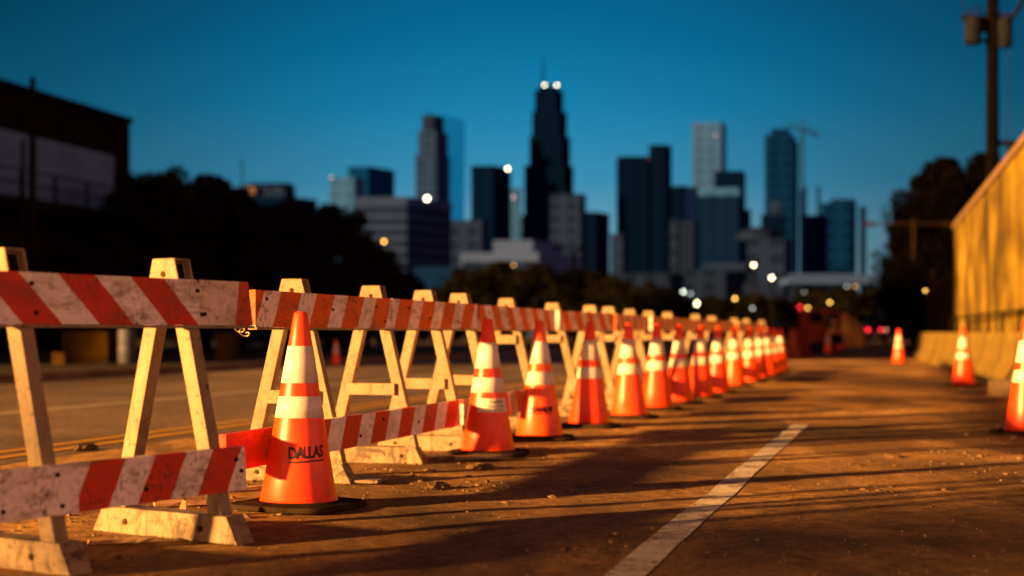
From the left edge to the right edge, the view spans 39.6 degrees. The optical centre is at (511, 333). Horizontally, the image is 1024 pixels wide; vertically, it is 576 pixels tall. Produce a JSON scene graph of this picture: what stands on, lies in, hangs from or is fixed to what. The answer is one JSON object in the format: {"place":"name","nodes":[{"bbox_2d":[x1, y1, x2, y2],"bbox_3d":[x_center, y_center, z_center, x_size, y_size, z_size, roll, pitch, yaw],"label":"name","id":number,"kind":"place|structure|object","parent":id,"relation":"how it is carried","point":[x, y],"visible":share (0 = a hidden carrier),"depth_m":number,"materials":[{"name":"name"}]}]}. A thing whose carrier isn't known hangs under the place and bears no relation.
{"place":"outdoors","nodes":[
{"label":"outdoors","id":0,"kind":"place"},
{"bbox_2d":[63,332,117,362],"bbox_3d":[-9.763,0.327,33.000,1.085,0.727,0.660,0,0,8],"label":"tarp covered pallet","id":1,"kind":"object","parent":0,"point":[90,347],"visible":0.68,"depth_m":32.69,"materials":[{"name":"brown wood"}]},
{"bbox_2d":[215,333,239,359],"bbox_3d":[-7.401,0.338,37.000,0.485,0.704,0.540,0,0,8],"label":"storage bin","id":2,"kind":"object","parent":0,"point":[227,346],"visible":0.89,"depth_m":36.76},
{"bbox_2d":[0,339,745,372],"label":"pavement","id":3,"kind":"structure","parent":0,"point":[52,367],"depth_m":36.13,"materials":[{"name":"concrete"}]},
{"bbox_2d":[118,328,136,363],"bbox_3d":[-8.786,0.273,32.500,0.431,0.835,0.431,0,0,8],"label":"water drum","id":4,"kind":"object","parent":3,"relation":"on","point":[127,345],"visible":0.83,"depth_m":32.33,"materials":[{"name":"plastic"}]},
{"bbox_2d":[645,296,707,341],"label":"tree","id":5,"kind":"object","parent":3,"relation":"on","point":[687,307],"visible":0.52,"depth_m":109.16,"materials":[{"name":"green plant"}]},
{"bbox_2d":[0,341,811,465],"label":"road","id":6,"kind":"structure","parent":0,"point":[82,423],"depth_m":17.72,"materials":[{"name":"asphalt"}]},
{"bbox_2d":[0,363,688,458],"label":"yellow line","id":7,"kind":"object","parent":6,"relation":"on","point":[58,449],"visible":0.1,"depth_m":11.59,"materials":[{"name":"paint"}]},
{"bbox_2d":[0,361,691,452],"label":"yellow line","id":8,"kind":"object","parent":6,"relation":"on","point":[11,450],"visible":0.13,"depth_m":11.95,"materials":[{"name":"paint"}]},
{"bbox_2d":[0,335,907,364],"bbox_3d":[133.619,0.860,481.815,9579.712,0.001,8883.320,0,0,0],"label":"ground","id":9,"kind":"structure","parent":0,"point":[46,356],"depth_m":75.67,"materials":[{"name":"soil"}]},
{"bbox_2d":[21,139,24,248],"bbox_3d":[-19.598,-3.454,57.000,0.200,8.608,0.200,0,0,22],"label":"utility pole","id":10,"kind":"object","parent":9,"relation":"on","point":[22,193],"visible":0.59,"depth_m":56.94,"materials":[{"name":"metal"}]},
{"bbox_2d":[28,77,36,344],"bbox_3d":[-19.551,-4.784,58.000,0.355,11.267,0.355,0,0,-23],"label":"utility pole","id":11,"kind":"object","parent":9,"relation":"on","point":[32,251],"visible":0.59,"depth_m":57.88,"materials":[{"name":"metal"}]},
{"bbox_2d":[0,78,132,349],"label":"warehouse","id":12,"kind":"structure","parent":9,"relation":"on","point":[76,140],"depth_m":73.19,"materials":[{"name":"metal"}]},
{"bbox_2d":[0,164,117,207],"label":"deck railing","id":13,"kind":"object","parent":12,"relation":"on","point":[55,189],"visible":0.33,"depth_m":69.28,"materials":[{"name":"metal"}]},
{"bbox_2d":[27,242,140,351],"bbox_3d":[-18.846,-1.555,62.161,5.970,4.926,5.988,0,0,28],"label":"tree","id":14,"kind":"object","parent":9,"relation":"on","point":[74,258],"visible":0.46,"depth_m":60.96,"materials":[{"name":"green plant"}]},
{"bbox_2d":[83,164,233,339],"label":"tree","id":15,"kind":"object","parent":9,"relation":"on","point":[139,200],"visible":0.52,"depth_m":71.92,"materials":[{"name":"green plant"}]},
{"bbox_2d":[129,240,233,353],"bbox_3d":[-13.808,-1.512,59.835,5.467,4.832,5.461,0,0,-35],"label":"tree","id":16,"kind":"object","parent":9,"relation":"on","point":[203,268],"visible":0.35,"depth_m":59.23,"materials":[{"name":"green plant"}]},
{"bbox_2d":[126,172,251,348],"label":"tree","id":17,"kind":"object","parent":9,"relation":"on","point":[218,188],"visible":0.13,"depth_m":74.86,"materials":[{"name":"green plant"}]},
{"bbox_2d":[183,194,313,349],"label":"tree","id":18,"kind":"object","parent":9,"relation":"on","point":[233,223],"visible":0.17,"depth_m":70.85,"materials":[{"name":"green plant"}]},
{"bbox_2d":[210,246,324,353],"bbox_3d":[-10.338,-1.371,60.072,5.632,4.543,5.174,0,0,-36],"label":"tree","id":19,"kind":"object","parent":9,"relation":"on","point":[276,268],"visible":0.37,"depth_m":59.15,"materials":[{"name":"green plant"}]},
{"bbox_2d":[230,160,316,247],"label":"office building","id":20,"kind":"structure","parent":9,"relation":"on","point":[268,193],"depth_m":909.82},
{"bbox_2d":[213,194,365,350],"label":"tree","id":21,"kind":"object","parent":9,"relation":"on","point":[289,219],"visible":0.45,"depth_m":68.78,"materials":[{"name":"green plant"}]},
{"bbox_2d":[271,258,372,353],"bbox_3d":[-7.978,-1.123,59.934,4.561,4.041,4.547,0,0,1],"label":"tree","id":22,"kind":"object","parent":9,"relation":"on","point":[330,275],"visible":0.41,"depth_m":59.31,"materials":[{"name":"green plant"}]},
{"bbox_2d":[270,202,403,349],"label":"tree","id":23,"kind":"object","parent":9,"relation":"on","point":[348,235],"visible":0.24,"depth_m":72.96,"materials":[{"name":"green plant"}]},
{"bbox_2d":[329,177,364,261],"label":"office slab","id":24,"kind":"structure","parent":9,"relation":"on","point":[344,191],"depth_m":1001.25,"materials":[{"name":"grey"}]},
{"bbox_2d":[317,241,415,350],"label":"tree","id":25,"kind":"object","parent":9,"relation":"on","point":[376,261],"visible":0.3,"depth_m":66.95,"materials":[{"name":"green plant"}]},
{"bbox_2d":[348,166,394,196],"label":"glass block","id":26,"kind":"structure","parent":9,"relation":"on","point":[379,182],"depth_m":1088.96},
{"bbox_2d":[0,340,744,381],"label":"kerb","id":27,"kind":"structure","parent":9,"relation":"on","point":[56,374],"depth_m":30.79,"materials":[{"name":"concrete"}]},
{"bbox_2d":[365,272,429,350],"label":"tree","id":28,"kind":"object","parent":9,"relation":"on","point":[401,283],"visible":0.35,"depth_m":65.32,"materials":[{"name":"green plant"}]},
{"bbox_2d":[355,197,451,283],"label":"grid office block","id":29,"kind":"structure","parent":9,"relation":"on","point":[412,232],"depth_m":623.20,"materials":[{"name":"concrete"}]},
{"bbox_2d":[415,110,449,202],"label":"stepped tower","id":30,"kind":"structure","parent":9,"relation":"on","point":[432,170],"depth_m":1155.59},
{"bbox_2d":[414,267,466,336],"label":"office building","id":31,"kind":"structure","parent":9,"relation":"on","point":[430,277],"depth_m":330.58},
{"bbox_2d":[418,286,472,342],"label":"tree","id":32,"kind":"object","parent":9,"relation":"on","point":[443,294],"visible":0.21,"depth_m":109.24,"materials":[{"name":"green plant"}]},
{"bbox_2d":[441,115,463,219],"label":"glass slab","id":33,"kind":"structure","parent":9,"relation":"on","point":[454,128],"depth_m":1250.00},
{"bbox_2d":[451,220,488,266],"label":"block","id":34,"kind":"structure","parent":9,"relation":"on","point":[469,236],"depth_m":701.13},
{"bbox_2d":[443,267,509,338],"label":"tree","id":35,"kind":"object","parent":9,"relation":"on","point":[486,286],"visible":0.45,"depth_m":118.37,"materials":[{"name":"green plant"}]},
{"bbox_2d":[471,165,510,252],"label":"dark box tower","id":36,"kind":"structure","parent":9,"relation":"on","point":[491,194],"depth_m":951.60,"materials":[{"name":"blue glass"}]},
{"bbox_2d":[470,260,545,337],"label":"tree","id":37,"kind":"object","parent":9,"relation":"on","point":[502,271],"visible":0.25,"depth_m":123.64,"materials":[{"name":"green plant"}]},
{"bbox_2d":[511,188,521,239],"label":"thin pale tower","id":38,"kind":"structure","parent":9,"relation":"on","point":[516,213],"depth_m":1050.00,"materials":[{"name":"grey"}]},
{"bbox_2d":[460,240,581,335],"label":"pale low building","id":39,"kind":"structure","parent":9,"relation":"on","point":[520,254],"depth_m":457.88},
{"bbox_2d":[494,262,583,339],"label":"tree","id":40,"kind":"object","parent":9,"relation":"on","point":[530,278],"visible":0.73,"depth_m":118.29,"materials":[{"name":"green plant"}]},
{"bbox_2d":[522,58,573,241],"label":"tallest tower","id":41,"kind":"structure","parent":9,"relation":"on","point":[548,170],"depth_m":1206.92,"materials":[{"name":"black glass"}]},
{"bbox_2d":[550,194,585,269],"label":"grey block","id":42,"kind":"structure","parent":9,"relation":"on","point":[568,221],"depth_m":801.13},
{"bbox_2d":[552,246,587,344],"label":"lamp post","id":43,"kind":"object","parent":9,"relation":"on","point":[574,334],"visible":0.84,"depth_m":89.90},
{"bbox_2d":[536,267,610,337],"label":"tree","id":44,"kind":"object","parent":9,"relation":"on","point":[584,278],"visible":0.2,"depth_m":120.54,"materials":[{"name":"green plant"}]},
{"bbox_2d":[586,212,609,334],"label":"dark low block","id":45,"kind":"structure","parent":9,"relation":"on","point":[598,240],"depth_m":852.37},
{"bbox_2d":[568,276,654,343],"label":"tree","id":46,"kind":"object","parent":9,"relation":"on","point":[610,288],"visible":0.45,"depth_m":116.83,"materials":[{"name":"green plant"}]},
{"bbox_2d":[611,234,627,272],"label":"narrow grey block","id":47,"kind":"structure","parent":9,"relation":"on","point":[619,253],"depth_m":650.46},
{"bbox_2d":[616,145,671,272],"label":"wide dark tower","id":48,"kind":"structure","parent":9,"relation":"on","point":[643,200],"depth_m":1000.00,"materials":[{"name":"black"}]},
{"bbox_2d":[608,273,683,314],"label":"terminal building","id":49,"kind":"structure","parent":9,"relation":"on","point":[674,282],"depth_m":421.17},
{"bbox_2d":[613,281,684,341],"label":"tree","id":50,"kind":"object","parent":9,"relation":"on","point":[648,293],"visible":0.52,"depth_m":114.89,"materials":[{"name":"green plant"}]},
{"bbox_2d":[672,186,687,220],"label":"dark link block","id":51,"kind":"structure","parent":9,"relation":"on","point":[677,202],"depth_m":1050.00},
{"bbox_2d":[670,219,697,298],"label":"striped block","id":52,"kind":"structure","parent":9,"relation":"on","point":[683,247],"depth_m":640.36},
{"bbox_2d":[683,187,701,270],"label":"pale blue slab","id":53,"kind":"structure","parent":9,"relation":"on","point":[690,204],"depth_m":1020.00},
{"bbox_2d":[692,122,725,187],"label":"tall pale tower","id":54,"kind":"structure","parent":9,"relation":"on","point":[708,149],"depth_m":1201.75,"materials":[{"name":"grey"}]},
{"bbox_2d":[683,294,746,339],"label":"tree","id":55,"kind":"object","parent":9,"relation":"on","point":[712,305],"visible":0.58,"depth_m":148.56,"materials":[{"name":"green plant"}]},
{"bbox_2d":[687,263,755,335],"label":"white plinth building","id":56,"kind":"structure","parent":9,"relation":"on","point":[722,280],"depth_m":381.04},
{"bbox_2d":[698,188,750,282],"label":"hotel block","id":57,"kind":"structure","parent":9,"relation":"on","point":[724,217],"depth_m":761.36,"materials":[{"name":"glass"}]},
{"bbox_2d":[714,171,745,208],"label":"navy block","id":58,"kind":"structure","parent":9,"relation":"on","point":[729,179],"depth_m":1101.54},
{"bbox_2d":[717,292,790,338],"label":"tree","id":59,"kind":"object","parent":9,"relation":"on","point":[763,308],"visible":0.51,"depth_m":168.15,"materials":[{"name":"green plant"}]},
{"bbox_2d":[736,227,791,282],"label":"domed block","id":60,"kind":"structure","parent":9,"relation":"on","point":[769,252],"depth_m":561.13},
{"bbox_2d":[743,283,788,326],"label":"shed","id":61,"kind":"structure","parent":9,"relation":"on","point":[778,290],"depth_m":340.58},
{"bbox_2d":[761,200,784,237],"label":"building","id":62,"kind":"structure","parent":9,"relation":"on","point":[775,219],"depth_m":901.08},
{"bbox_2d":[749,296,806,335],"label":"tree","id":63,"kind":"object","parent":9,"relation":"on","point":[787,307],"visible":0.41,"depth_m":173.31,"materials":[{"name":"green plant"}]},
{"bbox_2d":[765,129,805,273],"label":"rounded glass tower","id":64,"kind":"structure","parent":9,"relation":"on","point":[781,164],"depth_m":1151.62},
{"bbox_2d":[785,118,819,214],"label":"tower crane","id":65,"kind":"object","parent":9,"relation":"on","point":[802,167],"visible":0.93,"depth_m":1138.40,"materials":[{"name":"metal"}]},
{"bbox_2d":[783,287,839,327],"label":"tree","id":66,"kind":"object","parent":9,"relation":"on","point":[806,298],"visible":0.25,"depth_m":188.40,"materials":[{"name":"green plant"}]},
{"bbox_2d":[799,215,827,302],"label":"ribbed block","id":67,"kind":"structure","parent":9,"relation":"on","point":[813,244],"depth_m":800.89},
{"bbox_2d":[817,186,865,311],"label":"blue office pair","id":68,"kind":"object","parent":9,"relation":"on","point":[840,214],"visible":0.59,"depth_m":950.99,"materials":[{"name":"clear glass"}]},
{"bbox_2d":[779,274,906,336],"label":"overpass","id":69,"kind":"object","parent":9,"relation":"on","point":[795,282],"visible":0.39,"depth_m":270.00,"materials":[{"name":"concrete"}]},
{"bbox_2d":[809,286,882,328],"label":"tree","id":70,"kind":"object","parent":9,"relation":"on","point":[850,299],"visible":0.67,"depth_m":183.22,"materials":[{"name":"green plant"}]},
{"bbox_2d":[868,212,937,339],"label":"tree","id":71,"kind":"object","parent":9,"relation":"on","point":[884,277],"visible":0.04,"depth_m":87.64,"materials":[{"name":"green plant"}]},
{"bbox_2d":[885,241,953,344],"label":"tree","id":72,"kind":"object","parent":9,"relation":"on","point":[938,257],"visible":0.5,"depth_m":75.65,"materials":[{"name":"green plant"}]},
{"bbox_2d":[866,155,975,341],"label":"tree","id":73,"kind":"object","parent":9,"relation":"on","point":[926,179],"visible":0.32,"depth_m":81.24,"materials":[{"name":"green plant"}]},
{"bbox_2d":[900,151,1000,308],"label":"tree","id":74,"kind":"object","parent":9,"relation":"on","point":[970,180],"visible":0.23,"depth_m":79.48,"materials":[{"name":"green plant"}]},
{"bbox_2d":[0,341,1023,575],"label":"work lane","id":75,"kind":"structure","parent":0,"point":[870,390],"depth_m":6.82,"materials":[{"name":"asphalt"}]},
{"bbox_2d":[87,535,158,544],"bbox_3d":[-1.467,0.783,5.375,0.261,0.024,0.052,0,0,-24],"label":"timber offcut","id":76,"kind":"object","parent":75,"relation":"on","point":[135,539],"visible":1,"depth_m":5.36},
{"bbox_2d":[0,247,254,575],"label":"barricade","id":77,"kind":"object","parent":75,"relation":"on","point":[46,490],"visible":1,"depth_m":5.13,"materials":[{"name":"wood"}]},
{"bbox_2d":[230,312,366,513],"bbox_3d":[-0.978,0.349,6.552,0.524,0.898,0.524,0,-1,22],"label":"traffic cone","id":78,"kind":"object","parent":75,"relation":"on","point":[298,478],"visible":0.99,"depth_m":6.45,"materials":[{"name":"plastic"}]},
{"bbox_2d":[219,279,459,483],"bbox_3d":[-1.077,0.252,7.952,0.687,1.088,3.355,0,0,16],"label":"barricade","id":79,"kind":"object","parent":75,"relation":"on","point":[350,437],"visible":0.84,"depth_m":7.83,"materials":[{"name":"wood"}]},
{"bbox_2d":[378,290,479,450],"bbox_3d":[-0.609,0.252,9.601,0.687,1.088,1.790,0,0,16],"label":"barricade","id":80,"kind":"object","parent":75,"relation":"on","point":[426,310],"visible":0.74,"depth_m":9.62,"materials":[{"name":"wood"}]},
{"bbox_2d":[446,319,528,456],"bbox_3d":[-0.159,0.353,9.446,0.524,0.898,0.524,0,-1,8],"label":"traffic cone","id":81,"kind":"object","parent":75,"relation":"on","point":[487,429],"visible":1,"depth_m":9.34,"materials":[{"name":"rubber"}]},
{"bbox_2d":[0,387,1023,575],"bbox_3d":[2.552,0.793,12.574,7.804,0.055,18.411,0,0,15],"label":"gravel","id":82,"kind":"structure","parent":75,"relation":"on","point":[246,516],"depth_m":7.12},
{"bbox_2d":[477,298,576,428],"bbox_3d":[0.021,0.252,12.122,0.687,1.088,3.278,0,0,14],"label":"barricade","id":83,"kind":"object","parent":75,"relation":"on","point":[506,314],"visible":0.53,"depth_m":11.82,"materials":[{"name":"wood"}]},
{"bbox_2d":[512,320,574,440],"bbox_3d":[0.210,0.350,10.778,0.524,0.898,0.524,0,0,1],"label":"traffic cone","id":84,"kind":"object","parent":75,"relation":"on","point":[539,419],"visible":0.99,"depth_m":10.68,"materials":[{"name":"rubber"}]},
{"bbox_2d":[556,305,621,409],"bbox_3d":[0.702,0.252,14.520,0.687,1.088,2.483,0,0,18],"label":"barricade","id":85,"kind":"object","parent":75,"relation":"on","point":[603,321],"visible":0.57,"depth_m":14.82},
{"bbox_2d":[561,322,621,427],"bbox_3d":[0.667,0.349,12.198,0.524,0.898,0.524,0,-1,15],"label":"traffic cone","id":86,"kind":"object","parent":75,"relation":"on","point":[589,408],"visible":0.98,"depth_m":12.10,"materials":[{"name":"rubber"}]},
{"bbox_2d":[605,309,654,395],"bbox_3d":[1.409,0.252,17.141,0.687,1.088,3.318,0,0,14],"label":"barricade","id":87,"kind":"object","parent":75,"relation":"on","point":[640,325],"visible":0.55,"depth_m":17.16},
{"bbox_2d":[609,323,658,418],"bbox_3d":[1.111,0.351,13.513,0.524,0.898,0.524,-1,-1,14],"label":"traffic cone","id":88,"kind":"object","parent":75,"relation":"on","point":[629,401],"visible":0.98,"depth_m":13.41,"materials":[{"name":"rubber"}]},
{"bbox_2d":[643,324,682,410],"bbox_3d":[1.522,0.349,14.926,0.524,0.898,0.524,0,-1,3],"label":"traffic cone","id":89,"kind":"object","parent":75,"relation":"on","point":[657,391],"visible":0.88,"depth_m":14.82,"materials":[{"name":"rubber"}]},
{"bbox_2d":[649,312,709,369],"bbox_3d":[2.260,0.252,20.116,0.687,1.088,4.138,0,0,17],"label":"barricade","id":90,"kind":"object","parent":75,"relation":"on","point":[667,321],"visible":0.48,"depth_m":19.79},
{"bbox_2d":[668,325,704,404],"bbox_3d":[1.911,0.349,16.282,0.524,0.898,0.524,1,1,27],"label":"traffic cone","id":91,"kind":"object","parent":75,"relation":"on","point":[680,382],"visible":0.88,"depth_m":16.18,"materials":[{"name":"rubber"}]},
{"bbox_2d":[604,425,806,575],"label":"white lane line","id":92,"kind":"object","parent":75,"relation":"on","point":[639,559],"visible":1,"depth_m":6.22,"materials":[{"name":"paint"}]},
{"bbox_2d":[690,325,722,398],"bbox_3d":[2.336,0.350,17.627,0.524,0.898,0.524,1,1,21],"label":"traffic cone","id":93,"kind":"object","parent":75,"relation":"on","point":[701,379],"visible":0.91,"depth_m":17.53,"materials":[{"name":"rubber"}]},
{"bbox_2d":[702,316,743,361],"bbox_3d":[3.599,0.252,25.001,0.687,1.088,6.039,0,0,15],"label":"barricade","id":94,"kind":"object","parent":75,"relation":"on","point":[710,323],"visible":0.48,"depth_m":25.06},
{"bbox_2d":[709,326,737,394],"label":"traffic cone","id":95,"kind":"object","parent":75,"relation":"on","point":[719,373],"visible":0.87,"depth_m":18.94,"materials":[{"name":"rubber"}]},
{"bbox_2d":[726,327,752,386],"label":"traffic cone","id":96,"kind":"object","parent":75,"relation":"on","point":[735,370],"visible":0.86,"depth_m":21.23,"materials":[{"name":"rubber"}]},
{"bbox_2d":[742,327,767,382],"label":"traffic cone","id":97,"kind":"object","parent":75,"relation":"on","point":[751,368],"visible":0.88,"depth_m":23.09,"materials":[{"name":"rubber"}]},
{"bbox_2d":[755,328,775,378],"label":"traffic cone","id":98,"kind":"object","parent":75,"relation":"on","point":[762,358],"visible":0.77,"depth_m":25.01,"materials":[{"name":"rubber"}]},
{"bbox_2d":[785,328,811,356],"bbox_3d":[9.665,0.305,48.000,0.513,0.990,1.800,0,0,25],"label":"plastic barrier","id":99,"kind":"object","parent":75,"relation":"on","point":[798,345],"visible":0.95,"depth_m":47.30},
{"bbox_2d":[777,307,843,352],"bbox_3d":[11.976,-0.131,56.133,2.876,1.822,1.300,0,0,-20],"label":"excavator","id":100,"kind":"object","parent":75,"relation":"on","point":[811,321],"visible":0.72,"depth_m":55.61,"materials":[{"name":"orange metal"}]},
{"bbox_2d":[827,312,867,346],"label":"dirt mound","id":101,"kind":"object","parent":75,"relation":"on","point":[854,334],"visible":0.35,"depth_m":82.74,"materials":[{"name":"soil"}]},
{"bbox_2d":[862,321,887,343],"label":"car","id":102,"kind":"object","parent":75,"relation":"on","point":[871,329],"visible":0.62,"depth_m":104.10,"materials":[{"name":"paint"}]},
{"bbox_2d":[945,327,982,386],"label":"traffic cone","id":103,"kind":"object","parent":75,"relation":"on","point":[963,375],"visible":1,"depth_m":21.45,"materials":[{"name":"rubber"}]},
{"bbox_2d":[989,321,1023,436],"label":"traffic cone","id":104,"kind":"object","parent":75,"relation":"on","point":[1014,424],"visible":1,"depth_m":11.22,"materials":[{"name":"rubber"}]},
{"bbox_2d":[0,0,1023,333],"label":"sky","id":105,"kind":"structure","parent":0,"point":[303,93],"materials":[{"name":"blue"}]},
{"bbox_2d":[883,344,992,383],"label":"verge","id":106,"kind":"structure","parent":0,"point":[908,348],"depth_m":56.77,"materials":[{"name":"soil"}]},
{"bbox_2d":[926,269,953,332],"bbox_3d":[20.986,-0.700,71.604,0.080,3.000,51.900,0,0,15],"label":"fence","id":107,"kind":"object","parent":106,"relation":"on","point":[944,299],"visible":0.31,"depth_m":53.48,"materials":[{"name":"metal"}]},
{"bbox_2d":[969,332,987,373],"bbox_3d":[9.309,0.390,28.136,0.600,0.820,2.900,0,0,12],"label":"jersey barrier","id":108,"kind":"object","parent":106,"relation":"on","point":[977,340],"visible":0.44,"depth_m":27.82,"materials":[{"name":"concrete"}]},
{"bbox_2d":[949,308,1023,332],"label":"railing","id":109,"kind":"object","parent":106,"relation":"on","point":[1019,311],"visible":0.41,"depth_m":31.01,"materials":[{"name":"metal"}]},
{"bbox_2d":[952,133,1023,331],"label":"fence","id":110,"kind":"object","parent":106,"relation":"on","point":[988,226],"depth_m":33.06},
{"bbox_2d":[975,332,1005,378],"bbox_3d":[8.665,0.390,25.234,0.600,0.820,2.900,0,0,12],"label":"jersey barrier","id":111,"kind":"object","parent":106,"relation":"on","point":[989,364],"visible":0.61,"depth_m":25.14,"materials":[{"name":"concrete"}]},
{"bbox_2d":[960,0,1023,180],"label":"utility pole","id":112,"kind":"object","parent":106,"relation":"on","point":[994,26],"visible":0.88,"depth_m":38.85,"materials":[{"name":"wood"}]},
{"bbox_2d":[988,380,1011,395],"bbox_3d":[6.336,0.700,18.236,0.440,0.200,0.280,0,0,18],"label":"concrete block","id":113,"kind":"object","parent":106,"relation":"on","point":[999,387],"depth_m":18.13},
{"bbox_2d":[992,332,1020,379],"bbox_3d":[8.023,0.390,22.337,0.600,0.820,2.900,0,0,12],"label":"jersey barrier","id":114,"kind":"object","parent":106,"relation":"on","point":[1005,369],"visible":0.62,"depth_m":22.82,"materials":[{"name":"concrete"}]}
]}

